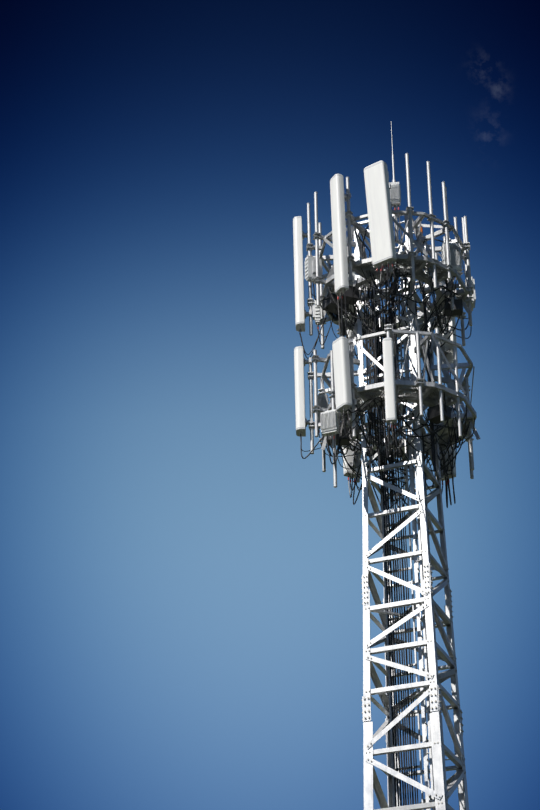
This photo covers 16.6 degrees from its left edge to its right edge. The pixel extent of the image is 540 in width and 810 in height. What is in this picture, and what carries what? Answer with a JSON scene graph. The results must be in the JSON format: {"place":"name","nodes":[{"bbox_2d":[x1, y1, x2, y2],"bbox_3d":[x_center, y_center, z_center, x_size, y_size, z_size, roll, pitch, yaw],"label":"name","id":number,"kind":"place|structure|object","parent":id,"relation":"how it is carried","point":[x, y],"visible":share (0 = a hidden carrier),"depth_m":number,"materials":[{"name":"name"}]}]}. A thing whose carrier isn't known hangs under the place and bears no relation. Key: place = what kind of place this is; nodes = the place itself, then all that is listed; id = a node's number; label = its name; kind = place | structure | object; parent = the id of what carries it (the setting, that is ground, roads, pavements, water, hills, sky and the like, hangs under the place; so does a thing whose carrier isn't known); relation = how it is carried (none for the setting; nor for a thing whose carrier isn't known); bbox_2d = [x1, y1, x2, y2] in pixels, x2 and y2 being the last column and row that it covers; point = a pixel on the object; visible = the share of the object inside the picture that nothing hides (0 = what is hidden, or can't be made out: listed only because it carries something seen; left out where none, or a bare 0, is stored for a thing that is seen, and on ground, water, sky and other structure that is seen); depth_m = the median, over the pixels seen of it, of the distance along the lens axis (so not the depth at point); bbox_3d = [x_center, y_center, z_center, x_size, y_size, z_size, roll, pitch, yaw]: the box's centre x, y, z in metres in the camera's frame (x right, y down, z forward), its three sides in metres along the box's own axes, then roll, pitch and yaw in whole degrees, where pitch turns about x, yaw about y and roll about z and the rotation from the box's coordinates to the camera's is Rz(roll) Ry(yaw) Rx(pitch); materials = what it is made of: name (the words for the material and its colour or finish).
{"place":"outdoors","nodes":[
{"label":"outdoors","id":0,"kind":"place"},
{"bbox_2d":[0,0,539,809],"label":"sky","id":1,"kind":"structure","parent":0,"point":[181,607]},
{"bbox_2d":[354,214,468,809],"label":"lattice tower","id":2,"kind":"structure","parent":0,"point":[444,788],"depth_m":28.43,"materials":[{"name":"metal"}]},
{"bbox_2d":[318,210,470,356],"bbox_3d":[2.100,-2.191,31.773,2.508,1.734,2.508,-12,-31,19],"label":"headframe","id":3,"kind":"object","parent":2,"relation":"attached to","point":[418,242],"visible":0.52,"depth_m":31.26,"materials":[{"name":"metal"}]},
{"bbox_2d":[307,122,473,490],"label":"mounting poles","id":4,"kind":"object","parent":3,"relation":"attached to","point":[318,243],"visible":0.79,"depth_m":30.86,"materials":[{"name":"grey metal"}]},
{"bbox_2d":[293,216,311,331],"bbox_3d":[0.566,-2.263,32.005,0.294,2.282,0.270,-2,-30,2],"label":"panel","id":5,"kind":"object","parent":4,"relation":"attached to","point":[301,313],"visible":0.85,"depth_m":31.85,"materials":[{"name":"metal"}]},
{"bbox_2d":[294,346,312,436],"bbox_3d":[0.561,-0.221,30.852,0.290,1.652,0.270,-2,-30,2],"label":"panel","id":6,"kind":"object","parent":4,"relation":"attached to","point":[302,421],"visible":0.94,"depth_m":30.71,"materials":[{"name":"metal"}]},
{"bbox_2d":[304,256,321,282],"bbox_3d":[0.738,-2.283,31.368,0.284,0.528,0.193,14,-33,-24],"label":"remote radio unit","id":7,"kind":"object","parent":4,"relation":"attached to","point":[310,268],"visible":0.77,"depth_m":31.31,"materials":[{"name":"metal"}]},
{"bbox_2d":[312,301,321,325],"bbox_3d":[0.808,-1.561,31.588,0.163,0.488,0.144,-3,-30,5],"label":"remote radio unit","id":8,"kind":"object","parent":4,"relation":"attached to","point":[317,313],"visible":0.73,"depth_m":31.53,"materials":[{"name":"metal"}]},
{"bbox_2d":[318,394,328,429],"bbox_3d":[0.877,0.120,31.139,0.224,0.658,0.203,-3,-30,5],"label":"remote radio unit","id":9,"kind":"object","parent":4,"relation":"attached to","point":[322,401],"visible":0.23,"depth_m":31.13,"materials":[{"name":"metal"}]},
{"bbox_2d":[320,409,338,436],"bbox_3d":[0.954,0.291,29.248,0.294,0.458,0.203,-13,-32,21],"label":"remote radio unit","id":10,"kind":"object","parent":4,"relation":"attached to","point":[329,419],"visible":0.9,"depth_m":29.17,"materials":[{"name":"metal"}]},
{"bbox_2d":[330,174,353,295],"bbox_3d":[1.210,-2.805,30.743,0.309,2.332,0.260,14,-33,-26],"label":"panel","id":11,"kind":"object","parent":4,"relation":"attached to","point":[339,197],"visible":0.92,"depth_m":30.61,"materials":[{"name":"plastic"}]},
{"bbox_2d":[332,337,356,412],"bbox_3d":[1.205,-0.453,29.450,0.312,1.302,0.280,17,-34,-32],"label":"panel","id":12,"kind":"object","parent":4,"relation":"attached to","point":[342,353],"visible":0.94,"depth_m":29.32,"materials":[{"name":"plastic"}]},
{"bbox_2d":[342,415,361,478],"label":"panel","id":13,"kind":"object","parent":4,"relation":"attached to","point":[349,459],"visible":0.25,"depth_m":31.47,"materials":[{"name":"metal"}]},
{"bbox_2d":[346,259,363,342],"bbox_3d":[1.521,-1.929,33.221,0.300,1.882,0.317,11,-34,-20],"label":"panel","id":14,"kind":"object","parent":4,"relation":"attached to","point":[350,331],"visible":0.04,"depth_m":32.84,"materials":[{"name":"metal"}]},
{"bbox_2d":[364,160,395,267],"bbox_3d":[1.882,-3.088,30.591,0.400,1.932,0.410,-20,-30,31],"label":"panel","id":15,"kind":"object","parent":4,"relation":"attached to","point":[379,210],"visible":1,"depth_m":30.41,"materials":[{"name":"plastic"}]},
{"bbox_2d":[307,153,467,378],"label":"pole caps","id":16,"kind":"object","parent":4,"relation":"on","point":[386,324],"visible":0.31,"depth_m":31.37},
{"bbox_2d":[382,338,396,424],"bbox_3d":[1.881,-0.346,29.105,0.170,1.532,0.239,-5,-29,8],"label":"panel","id":17,"kind":"object","parent":4,"relation":"attached to","point":[389,382],"visible":1,"depth_m":28.99,"materials":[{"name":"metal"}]},
{"bbox_2d":[389,182,400,206],"bbox_3d":[2.122,-3.584,31.665,0.214,0.507,0.203,-4,-30,6],"label":"remote radio unit","id":18,"kind":"object","parent":4,"relation":"attached to","point":[395,195],"visible":0.71,"depth_m":31.58,"materials":[{"name":"metal"}]},
{"bbox_2d":[441,405,455,480],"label":"panel","id":19,"kind":"object","parent":4,"relation":"attached to","point":[449,467],"visible":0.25,"depth_m":31.33,"materials":[{"name":"metal"}]},
{"bbox_2d":[440,261,457,370],"bbox_3d":[3.061,-1.630,32.750,0.320,2.282,0.298,-23,-38,34],"label":"panel","id":20,"kind":"object","parent":4,"relation":"attached to","point":[447,348],"visible":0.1,"depth_m":32.40,"materials":[{"name":"metal"}]},
{"bbox_2d":[441,242,461,272],"bbox_3d":[3.071,-2.481,31.432,0.324,0.608,0.213,3,-30,-7],"label":"remote radio unit","id":21,"kind":"object","parent":4,"relation":"attached to","point":[455,260],"visible":0.62,"depth_m":31.36,"materials":[{"name":"metal"}]},
{"bbox_2d":[462,277,475,310],"bbox_3d":[3.457,-1.927,32.315,0.213,0.608,0.324,-2,-30,2],"label":"remote radio unit","id":22,"kind":"object","parent":4,"relation":"attached to","point":[473,296],"visible":0.42,"depth_m":32.20,"materials":[{"name":"metal"}]},
{"bbox_2d":[324,260,462,329],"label":"platform planks","id":23,"kind":"object","parent":3,"relation":"on","point":[406,265],"visible":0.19,"depth_m":30.93,"materials":[{"name":"grey metal"}]},
{"bbox_2d":[299,206,474,509],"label":"jumper cables","id":24,"kind":"object","parent":23,"relation":"on","point":[372,434],"visible":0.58,"depth_m":30.52,"materials":[{"name":"black plastic"}]},
{"bbox_2d":[301,207,449,484],"bbox_3d":[1.907,-0.898,31.141,2.714,4.640,3.095,-12,-31,19],"label":"cable tape","id":25,"kind":"object","parent":24,"relation":"attached to","point":[448,371],"visible":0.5,"depth_m":31.22,"materials":[{"name":"red"}]},
{"bbox_2d":[322,286,462,445],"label":"junction boxes","id":26,"kind":"object","parent":24,"relation":"attached to","point":[433,412],"visible":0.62,"depth_m":30.86,"materials":[{"name":"grey metal"}]},
{"bbox_2d":[320,310,480,479],"bbox_3d":[2.113,-0.294,30.700,2.510,2.170,2.510,-12,-31,19],"label":"headframe","id":27,"kind":"object","parent":2,"relation":"attached to","point":[431,386],"visible":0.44,"depth_m":30.04,"materials":[{"name":"metal"}]},
{"bbox_2d":[306,203,473,460],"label":"mounting brackets","id":28,"kind":"object","parent":27,"relation":"attached to","point":[323,281],"visible":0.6,"depth_m":31.04,"materials":[{"name":"grey metal"}]},
{"bbox_2d":[340,386,467,453],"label":"platform planks","id":29,"kind":"object","parent":27,"relation":"on","point":[407,391],"visible":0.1,"depth_m":29.78,"materials":[{"name":"grey metal"}]},
{"bbox_2d":[372,240,434,809],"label":"feeder tray","id":30,"kind":"object","parent":2,"relation":"attached to","point":[424,628],"visible":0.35,"depth_m":28.63,"materials":[{"name":"metal"}]},
{"bbox_2d":[374,266,435,809],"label":"feeders","id":31,"kind":"object","parent":2,"relation":"attached to","point":[404,699],"visible":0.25,"depth_m":28.70,"materials":[{"name":"black"}]},
{"bbox_2d":[358,222,465,804],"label":"bolts","id":32,"kind":"object","parent":2,"relation":"attached to","point":[440,695],"visible":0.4,"depth_m":28.25,"materials":[{"name":"silver metal"}]},
{"bbox_2d":[399,221,449,809],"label":"ladder","id":33,"kind":"object","parent":2,"relation":"attached to","point":[419,630],"visible":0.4,"depth_m":28.81,"materials":[{"name":"metal"}]}
]}

